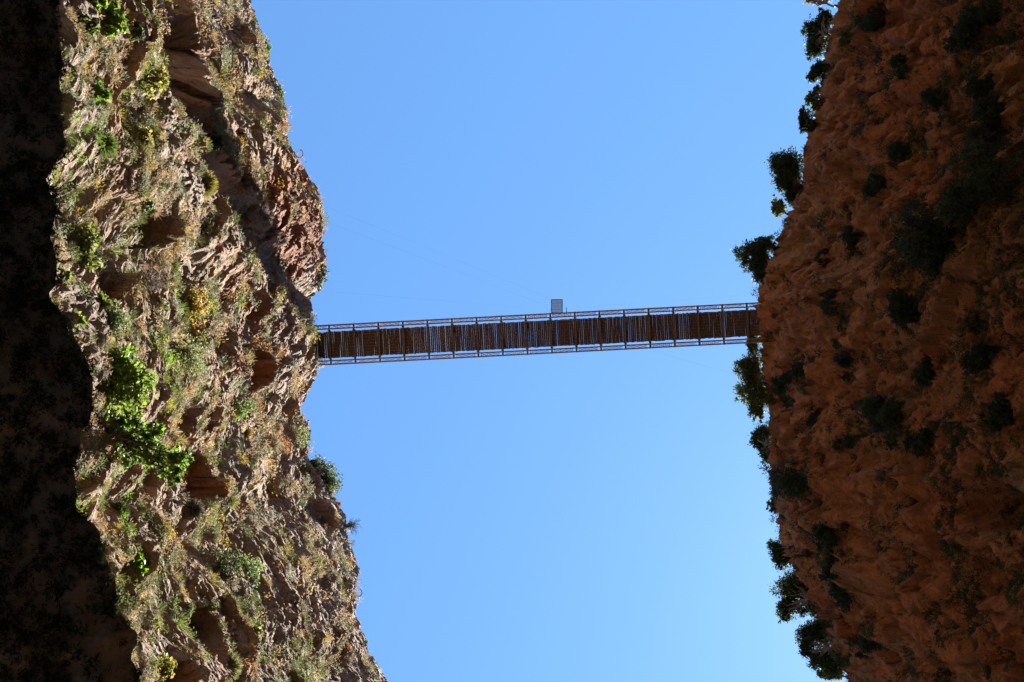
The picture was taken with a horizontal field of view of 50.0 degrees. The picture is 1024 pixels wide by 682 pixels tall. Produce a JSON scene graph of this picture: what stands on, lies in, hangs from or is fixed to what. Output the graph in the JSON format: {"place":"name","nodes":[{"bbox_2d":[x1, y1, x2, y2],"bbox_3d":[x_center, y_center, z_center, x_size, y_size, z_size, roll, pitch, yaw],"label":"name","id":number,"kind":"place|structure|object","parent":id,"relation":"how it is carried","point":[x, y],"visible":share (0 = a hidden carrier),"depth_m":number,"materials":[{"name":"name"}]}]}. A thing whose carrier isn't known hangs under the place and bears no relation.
{"place":"outdoors","nodes":[
{"label":"outdoors","id":0,"kind":"place"},
{"bbox_2d":[0,0,387,681],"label":"cliff","id":1,"kind":"structure","parent":0,"point":[182,50],"depth_m":67.55,"materials":[{"name":"stone"}]},
{"bbox_2d":[56,268,75,285],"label":"shrub","id":2,"kind":"object","parent":1,"relation":"on","point":[68,275],"visible":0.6,"depth_m":43.88,"materials":[{"name":"green plant"}]},
{"bbox_2d":[0,0,144,681],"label":"undergrowth","id":3,"kind":"object","parent":1,"relation":"on","point":[39,54],"visible":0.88,"depth_m":28.40,"materials":[{"name":"plant"}]},
{"bbox_2d":[71,308,86,328],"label":"shrub","id":4,"kind":"object","parent":1,"relation":"on","point":[82,321],"visible":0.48,"depth_m":43.01,"materials":[{"name":"green plant"}]},
{"bbox_2d":[72,222,103,272],"bbox_3d":[-18.528,-4.075,47.566,1.838,1.823,2.284,0,-90,0],"label":"shrub","id":5,"kind":"object","parent":1,"relation":"on","point":[87,241],"visible":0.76,"depth_m":47.39,"materials":[{"name":"green plant"}]},
{"bbox_2d":[76,12,100,37],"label":"shrub","id":6,"kind":"object","parent":1,"relation":"on","point":[90,28],"visible":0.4,"depth_m":43.90,"materials":[{"name":"green plant"}]},
{"bbox_2d":[89,0,108,12],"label":"shrub","id":7,"kind":"object","parent":1,"relation":"on","point":[97,4],"visible":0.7,"depth_m":45.93,"materials":[{"name":"green plant"}]},
{"bbox_2d":[88,80,111,103],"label":"shrub","id":8,"kind":"object","parent":1,"relation":"on","point":[101,94],"visible":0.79,"depth_m":43.54,"materials":[{"name":"green plant"}]},
{"bbox_2d":[98,290,112,307],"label":"shrub","id":9,"kind":"object","parent":1,"relation":"on","point":[104,302],"visible":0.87,"depth_m":47.15,"materials":[{"name":"green plant"}]},
{"bbox_2d":[97,129,120,159],"bbox_3d":[-17.167,-8.253,46.169,1.306,1.380,1.370,41,-90,0],"label":"cushion shrub","id":10,"kind":"object","parent":1,"relation":"on","point":[111,146],"visible":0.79,"depth_m":46.10,"materials":[{"name":"green plant"}]},
{"bbox_2d":[105,603,119,616],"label":"cushion shrub","id":11,"kind":"object","parent":1,"relation":"on","point":[113,608],"visible":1,"depth_m":28.80,"materials":[{"name":"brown plant"}]},
{"bbox_2d":[100,0,129,39],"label":"shrub","id":12,"kind":"object","parent":1,"relation":"on","point":[116,24],"visible":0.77,"depth_m":47.39,"materials":[{"name":"green plant"}]},
{"bbox_2d":[105,298,132,338],"bbox_3d":[-17.457,-0.993,48.315,1.789,1.631,1.503,41,-90,0],"label":"shrub","id":13,"kind":"object","parent":1,"relation":"on","point":[117,321],"visible":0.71,"depth_m":48.22,"materials":[{"name":"green plant"}]},
{"bbox_2d":[108,498,130,520],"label":"cushion shrub","id":14,"kind":"object","parent":1,"relation":"on","point":[120,506],"visible":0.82,"depth_m":58.35,"materials":[{"name":"green plant"}]},
{"bbox_2d":[97,336,158,422],"bbox_3d":[-17.139,1.707,47.668,3.611,3.527,3.824,0,-90,0],"label":"shrub","id":15,"kind":"object","parent":1,"relation":"on","point":[129,380],"visible":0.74,"depth_m":47.15,"materials":[{"name":"green plant"}]},
{"bbox_2d":[127,21,145,42],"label":"shrub","id":16,"kind":"object","parent":1,"relation":"on","point":[138,32],"visible":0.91,"depth_m":51.63,"materials":[{"name":"green plant"}]},
{"bbox_2d":[130,551,147,575],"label":"shrub","id":17,"kind":"object","parent":1,"relation":"on","point":[139,563],"visible":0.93,"depth_m":58.71,"materials":[{"name":"green plant"}]},
{"bbox_2d":[133,127,154,156],"bbox_3d":[-18.833,-10.012,56.061,1.205,1.349,1.772,0,-90,0],"label":"shrub","id":18,"kind":"object","parent":1,"relation":"on","point":[145,136],"visible":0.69,"depth_m":55.82,"materials":[{"name":"yellow plant"}]},
{"bbox_2d":[137,220,150,239],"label":"cushion shrub","id":19,"kind":"object","parent":1,"relation":"on","point":[145,230],"visible":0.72,"depth_m":63.32,"materials":[{"name":"brown plant"}]},
{"bbox_2d":[140,199,156,212],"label":"shrub","id":20,"kind":"object","parent":1,"relation":"on","point":[145,206],"visible":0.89,"depth_m":58.87,"materials":[{"name":"green plant"}]},
{"bbox_2d":[105,405,195,486],"bbox_3d":[-16.867,4.727,49.350,5.261,1.980,3.083,35,-90,0],"label":"shrub","id":21,"kind":"object","parent":1,"relation":"on","point":[178,460],"visible":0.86,"depth_m":49.25,"materials":[{"name":"green plant"}]},
{"bbox_2d":[135,262,168,301],"bbox_3d":[-17.909,-2.938,54.633,1.813,1.857,2.107,14,-90,0],"label":"dead shrub","id":22,"kind":"object","parent":1,"relation":"on","point":[149,280],"visible":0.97,"depth_m":54.55,"materials":[{"name":"brown plant"}]},
{"bbox_2d":[142,64,169,99],"bbox_3d":[-18.847,-13.637,57.882,1.968,1.527,1.594,-39,-90,0],"label":"shrub","id":23,"kind":"object","parent":1,"relation":"on","point":[154,80],"visible":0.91,"depth_m":57.66,"materials":[{"name":"yellow plant"}]},
{"bbox_2d":[151,609,165,630],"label":"cushion shrub","id":24,"kind":"object","parent":1,"relation":"on","point":[159,617],"visible":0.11,"depth_m":63.56,"materials":[{"name":"brown plant"}]},
{"bbox_2d":[156,296,169,308],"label":"shrub","id":25,"kind":"object","parent":1,"relation":"on","point":[160,301],"visible":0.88,"depth_m":64.68,"materials":[{"name":"green plant"}]},
{"bbox_2d":[159,333,168,352],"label":"shrub","id":26,"kind":"object","parent":1,"relation":"on","point":[167,337],"visible":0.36,"depth_m":63.14,"materials":[{"name":"green plant"}]},
{"bbox_2d":[157,652,177,679],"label":"shrub","id":27,"kind":"object","parent":1,"relation":"on","point":[167,668],"visible":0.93,"depth_m":60.20,"materials":[{"name":"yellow plant"}]},
{"bbox_2d":[168,238,181,256],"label":"cushion shrub","id":28,"kind":"object","parent":1,"relation":"on","point":[176,245],"visible":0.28,"depth_m":67.12,"materials":[{"name":"brown plant"}]},
{"bbox_2d":[171,259,179,271],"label":"cushion shrub","id":29,"kind":"object","parent":1,"relation":"on","point":[175,265],"visible":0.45,"depth_m":69.13,"materials":[{"name":"green plant"}]},
{"bbox_2d":[184,602,193,621],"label":"shrub","id":30,"kind":"object","parent":1,"relation":"on","point":[191,608],"visible":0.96,"depth_m":70.33,"materials":[{"name":"green plant"}]},
{"bbox_2d":[172,333,210,379],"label":"shrub","id":31,"kind":"object","parent":1,"relation":"on","point":[190,353],"visible":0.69,"depth_m":66.52,"materials":[{"name":"green plant"}]},
{"bbox_2d":[181,498,205,520],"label":"cushion shrub","id":32,"kind":"object","parent":1,"relation":"on","point":[197,509],"visible":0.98,"depth_m":78.20,"materials":[{"name":"brown plant"}]},
{"bbox_2d":[181,287,212,331],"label":"shrub","id":33,"kind":"object","parent":1,"relation":"on","point":[200,295],"visible":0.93,"depth_m":74.22,"materials":[{"name":"yellow plant"}]},
{"bbox_2d":[202,170,218,202],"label":"cushion shrub","id":34,"kind":"object","parent":1,"relation":"on","point":[210,183],"visible":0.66,"depth_m":71.21,"materials":[{"name":"yellow plant"}]},
{"bbox_2d":[203,130,224,151],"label":"shrub","id":35,"kind":"object","parent":1,"relation":"on","point":[215,142],"visible":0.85,"depth_m":79.73,"materials":[{"name":"green plant"}]},
{"bbox_2d":[210,453,218,466],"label":"shrub","id":36,"kind":"object","parent":1,"relation":"on","point":[214,460],"visible":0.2,"depth_m":87.82,"materials":[{"name":"green plant"}]},
{"bbox_2d":[50,0,381,681],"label":"undergrowth","id":37,"kind":"object","parent":1,"relation":"on","point":[177,413],"visible":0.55,"depth_m":71.70,"materials":[{"name":"green plant"}]},
{"bbox_2d":[217,509,224,522],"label":"shrub","id":38,"kind":"object","parent":1,"relation":"on","point":[220,518],"visible":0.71,"depth_m":88.68,"materials":[{"name":"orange plant"}]},
{"bbox_2d":[209,543,243,582],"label":"shrub","id":39,"kind":"object","parent":1,"relation":"on","point":[224,556],"visible":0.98,"depth_m":82.31,"materials":[{"name":"green plant"}]},
{"bbox_2d":[226,651,244,681],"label":"cushion shrub","id":40,"kind":"object","parent":1,"relation":"on","point":[236,664],"visible":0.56,"depth_m":72.28,"materials":[{"name":"green plant"}]},
{"bbox_2d":[232,398,257,421],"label":"shrub","id":41,"kind":"object","parent":1,"relation":"on","point":[239,412],"visible":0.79,"depth_m":95.17,"materials":[{"name":"green plant"}]},
{"bbox_2d":[245,427,253,439],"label":"cushion shrub","id":42,"kind":"object","parent":1,"relation":"on","point":[250,432],"visible":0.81,"depth_m":100.19,"materials":[{"name":"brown plant"}]},
{"bbox_2d":[239,551,264,587],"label":"shrub","id":43,"kind":"object","parent":1,"relation":"on","point":[250,568],"visible":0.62,"depth_m":89.28,"materials":[{"name":"green plant"}]},
{"bbox_2d":[248,617,263,640],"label":"shrub","id":44,"kind":"object","parent":1,"relation":"on","point":[257,630],"visible":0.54,"depth_m":82.18,"materials":[{"name":"green plant"}]},
{"bbox_2d":[260,324,270,337],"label":"cushion shrub","id":45,"kind":"object","parent":1,"relation":"on","point":[265,331],"visible":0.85,"depth_m":105.57,"materials":[{"name":"brown plant"}]},
{"bbox_2d":[262,38,272,59],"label":"shrub","id":46,"kind":"object","parent":1,"relation":"on","point":[268,47],"visible":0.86,"depth_m":133.36,"materials":[{"name":"green plant"}]},
{"bbox_2d":[271,422,283,435],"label":"cushion shrub","id":47,"kind":"object","parent":1,"relation":"on","point":[279,428],"visible":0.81,"depth_m":117.72,"materials":[{"name":"brown plant"}]},
{"bbox_2d":[275,83,284,100],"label":"shrub","id":48,"kind":"object","parent":1,"relation":"on","point":[279,90],"visible":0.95,"depth_m":133.54,"materials":[{"name":"green plant"}]},
{"bbox_2d":[277,253,286,267],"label":"shrub","id":49,"kind":"object","parent":1,"relation":"on","point":[282,262],"visible":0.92,"depth_m":112.34,"materials":[{"name":"green plant"}]},
{"bbox_2d":[290,425,313,450],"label":"shrub","id":50,"kind":"object","parent":1,"relation":"on","point":[302,432],"visible":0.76,"depth_m":127.57,"materials":[{"name":"green plant"}]},
{"bbox_2d":[303,419,309,438],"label":"shrub","id":51,"kind":"object","parent":1,"relation":"on","point":[307,424],"visible":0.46,"depth_m":134.81,"materials":[{"name":"green plant"}]},
{"bbox_2d":[313,262,329,291],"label":"shrub","id":52,"kind":"object","parent":1,"relation":"on","point":[321,280],"visible":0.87,"depth_m":134.39,"materials":[{"name":"green plant"}]},
{"bbox_2d":[309,454,344,494],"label":"shrub","id":53,"kind":"object","parent":1,"relation":"on","point":[329,479],"visible":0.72,"depth_m":136.03,"materials":[{"name":"green plant"}]},
{"bbox_2d":[345,518,361,534],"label":"dead shrub","id":54,"kind":"object","parent":1,"relation":"on","point":[350,525],"visible":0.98,"depth_m":136.07,"materials":[{"name":"brown plant"}]},
{"bbox_2d":[313,299,762,365],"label":"bridge","id":55,"kind":"structure","parent":1,"relation":"on","point":[329,344],"depth_m":136.56,"materials":[{"name":"wood"}]},
{"bbox_2d":[251,0,847,681],"label":"sky","id":56,"kind":"structure","parent":0,"point":[594,516],"materials":[{"name":"blue"}]},
{"bbox_2d":[753,0,1023,681],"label":"cliff","id":57,"kind":"structure","parent":0,"point":[839,496],"depth_m":104.45,"materials":[{"name":"brown stone"}]},
{"bbox_2d":[732,331,773,422],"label":"tree","id":58,"kind":"object","parent":57,"relation":"on","point":[757,397],"visible":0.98,"depth_m":135.37,"materials":[{"name":"green plant"}]},
{"bbox_2d":[732,234,779,286],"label":"tree","id":59,"kind":"object","parent":57,"relation":"on","point":[759,249],"visible":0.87,"depth_m":135.65,"materials":[{"name":"green plant"}]},
{"bbox_2d":[747,422,771,462],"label":"tree","id":60,"kind":"object","parent":57,"relation":"on","point":[760,434],"visible":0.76,"depth_m":136.47,"materials":[{"name":"green plant"}]},
{"bbox_2d":[766,496,777,513],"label":"shrub","id":61,"kind":"object","parent":57,"relation":"on","point":[772,509],"visible":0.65,"depth_m":137.37,"materials":[{"name":"green plant"}]},
{"bbox_2d":[768,376,790,407],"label":"shrub","id":62,"kind":"object","parent":57,"relation":"on","point":[779,386],"visible":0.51,"depth_m":131.03,"materials":[{"name":"green plant"}]},
{"bbox_2d":[770,194,788,216],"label":"shrub","id":63,"kind":"object","parent":57,"relation":"on","point":[778,208],"visible":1,"depth_m":136.68,"materials":[{"name":"green plant"}]},
{"bbox_2d":[766,537,793,571],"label":"tree","id":64,"kind":"object","parent":57,"relation":"on","point":[776,548],"visible":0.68,"depth_m":136.79,"materials":[{"name":"green plant"}]},
{"bbox_2d":[764,146,803,206],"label":"bush","id":65,"kind":"object","parent":57,"relation":"on","point":[784,169],"visible":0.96,"depth_m":135.93,"materials":[{"name":"green plant"}]},
{"bbox_2d":[768,461,807,501],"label":"shrub","id":66,"kind":"object","parent":57,"relation":"on","point":[789,483],"visible":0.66,"depth_m":119.31,"materials":[{"name":"green plant"}]},
{"bbox_2d":[779,361,804,384],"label":"shrub","id":67,"kind":"object","parent":57,"relation":"on","point":[783,378],"visible":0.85,"depth_m":125.30,"materials":[{"name":"green plant"}]},
{"bbox_2d":[767,568,819,623],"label":"tree","id":68,"kind":"object","parent":57,"relation":"on","point":[792,588],"visible":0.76,"depth_m":135.77,"materials":[{"name":"green plant"}]},
{"bbox_2d":[757,32,851,667],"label":"undergrowth","id":69,"kind":"object","parent":57,"relation":"on","point":[846,660],"visible":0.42,"depth_m":132.86,"materials":[{"name":"green plant"}]},
{"bbox_2d":[797,104,817,133],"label":"shrub","id":70,"kind":"object","parent":57,"relation":"on","point":[806,122],"visible":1,"depth_m":135.81,"materials":[{"name":"green plant"}]},
{"bbox_2d":[804,404,820,426],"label":"shrub","id":71,"kind":"object","parent":57,"relation":"on","point":[811,419],"visible":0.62,"depth_m":121.67,"materials":[{"name":"green plant"}]},
{"bbox_2d":[804,84,822,113],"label":"shrub","id":72,"kind":"object","parent":57,"relation":"on","point":[812,100],"visible":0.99,"depth_m":135.59,"materials":[{"name":"green plant"}]},
{"bbox_2d":[800,7,833,61],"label":"tree","id":73,"kind":"object","parent":57,"relation":"on","point":[817,29],"visible":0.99,"depth_m":136.45,"materials":[{"name":"green plant"}]},
{"bbox_2d":[805,58,829,83],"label":"shrub","id":74,"kind":"object","parent":57,"relation":"on","point":[817,70],"visible":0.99,"depth_m":135.62,"materials":[{"name":"green plant"}]},
{"bbox_2d":[794,615,843,674],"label":"tree","id":75,"kind":"object","parent":57,"relation":"on","point":[809,632],"visible":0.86,"depth_m":135.94,"materials":[{"name":"green plant"}]},
{"bbox_2d":[803,0,836,7],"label":"shrub","id":76,"kind":"object","parent":57,"relation":"on","point":[819,2],"visible":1,"depth_m":136.42,"materials":[{"name":"green plant"}]},
{"bbox_2d":[814,248,829,266],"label":"shrub","id":77,"kind":"object","parent":57,"relation":"on","point":[824,251],"visible":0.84,"depth_m":119.10,"materials":[{"name":"green plant"}]},
{"bbox_2d":[818,288,835,316],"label":"shrub","id":78,"kind":"object","parent":57,"relation":"on","point":[828,296],"visible":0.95,"depth_m":113.00,"materials":[{"name":"green plant"}]},
{"bbox_2d":[817,551,837,581],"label":"shrub","id":79,"kind":"object","parent":57,"relation":"on","point":[826,572],"visible":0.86,"depth_m":117.42,"materials":[{"name":"green plant"}]},
{"bbox_2d":[810,521,849,553],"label":"shrub","id":80,"kind":"object","parent":57,"relation":"on","point":[825,536],"visible":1,"depth_m":115.55,"materials":[{"name":"green plant"}]},
{"bbox_2d":[816,669,844,681],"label":"shrub","id":81,"kind":"object","parent":57,"relation":"on","point":[826,675],"visible":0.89,"depth_m":136.44,"materials":[{"name":"green plant"}]},
{"bbox_2d":[827,581,852,612],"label":"shrub","id":82,"kind":"object","parent":57,"relation":"on","point":[840,598],"visible":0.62,"depth_m":120.90,"materials":[{"name":"green plant"}]},
{"bbox_2d":[831,339,853,382],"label":"shrub","id":83,"kind":"object","parent":57,"relation":"on","point":[844,363],"visible":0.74,"depth_m":112.77,"materials":[{"name":"green plant"}]},
{"bbox_2d":[829,434,861,452],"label":"shrub","id":84,"kind":"object","parent":57,"relation":"on","point":[848,441],"visible":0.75,"depth_m":110.65,"materials":[{"name":"green plant"}]},
{"bbox_2d":[840,223,861,258],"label":"shrub","id":85,"kind":"object","parent":57,"relation":"on","point":[848,237],"visible":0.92,"depth_m":115.48,"materials":[{"name":"green plant"}]},
{"bbox_2d":[837,0,886,45],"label":"shrub","id":86,"kind":"object","parent":57,"relation":"on","point":[870,24],"visible":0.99,"depth_m":118.43,"materials":[{"name":"green plant"}]},
{"bbox_2d":[847,635,883,658],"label":"shrub","id":87,"kind":"object","parent":57,"relation":"on","point":[863,644],"visible":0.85,"depth_m":121.69,"materials":[{"name":"green plant"}]},
{"bbox_2d":[859,172,885,198],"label":"shrub","id":88,"kind":"object","parent":57,"relation":"on","point":[870,185],"visible":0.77,"depth_m":107.60,"materials":[{"name":"green plant"}]},
{"bbox_2d":[864,85,889,113],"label":"shrub","id":89,"kind":"object","parent":57,"relation":"on","point":[867,106],"visible":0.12,"depth_m":114.99,"materials":[{"name":"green plant"}]},
{"bbox_2d":[858,391,905,450],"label":"shrub","id":90,"kind":"object","parent":57,"relation":"on","point":[868,410],"visible":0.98,"depth_m":97.46,"materials":[{"name":"green plant"}]},
{"bbox_2d":[752,0,1023,681],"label":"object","id":91,"kind":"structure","parent":57,"relation":"on","point":[1011,35],"depth_m":92.33,"materials":[{"name":"green plant"}]},
{"bbox_2d":[888,52,911,79],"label":"shrub","id":92,"kind":"object","parent":57,"relation":"on","point":[898,61],"visible":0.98,"depth_m":106.28,"materials":[{"name":"green plant"}]},
{"bbox_2d":[886,140,918,161],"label":"shrub","id":93,"kind":"object","parent":57,"relation":"on","point":[898,150],"visible":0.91,"depth_m":104.35,"materials":[{"name":"green plant"}]},
{"bbox_2d":[884,284,923,334],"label":"shrub","id":94,"kind":"object","parent":57,"relation":"on","point":[897,313],"visible":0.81,"depth_m":91.84,"materials":[{"name":"green plant"}]},
{"bbox_2d":[902,428,932,456],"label":"shrub","id":95,"kind":"object","parent":57,"relation":"on","point":[917,449],"visible":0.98,"depth_m":94.61,"materials":[{"name":"green plant"}]},
{"bbox_2d":[910,352,935,388],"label":"shrub","id":96,"kind":"object","parent":57,"relation":"on","point":[922,374],"visible":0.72,"depth_m":92.22,"materials":[{"name":"green plant"}]},
{"bbox_2d":[920,88,948,111],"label":"shrub","id":97,"kind":"object","parent":57,"relation":"on","point":[934,98],"visible":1,"depth_m":94.30,"materials":[{"name":"green plant"}]},
{"bbox_2d":[906,217,977,283],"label":"shrub","id":98,"kind":"object","parent":57,"relation":"on","point":[933,265],"visible":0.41,"depth_m":83.52,"materials":[{"name":"green plant"}]},
{"bbox_2d":[894,135,1023,270],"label":"shrub","id":99,"kind":"object","parent":57,"relation":"on","point":[959,202],"visible":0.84,"depth_m":80.15,"materials":[{"name":"green plant"}]},
{"bbox_2d":[939,0,1002,55],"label":"shrub","id":100,"kind":"object","parent":57,"relation":"on","point":[964,31],"visible":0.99,"depth_m":91.82,"materials":[{"name":"green plant"}]},
{"bbox_2d":[958,313,995,377],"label":"shrub","id":101,"kind":"object","parent":57,"relation":"on","point":[974,359],"visible":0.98,"depth_m":79.21,"materials":[{"name":"green plant"}]},
{"bbox_2d":[961,70,1005,150],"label":"shrub","id":102,"kind":"object","parent":57,"relation":"on","point":[982,108],"visible":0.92,"depth_m":86.49,"materials":[{"name":"green plant"}]},
{"bbox_2d":[978,391,1014,433],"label":"shrub","id":103,"kind":"object","parent":57,"relation":"on","point":[999,406],"visible":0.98,"depth_m":76.30,"materials":[{"name":"green plant"}]}
]}

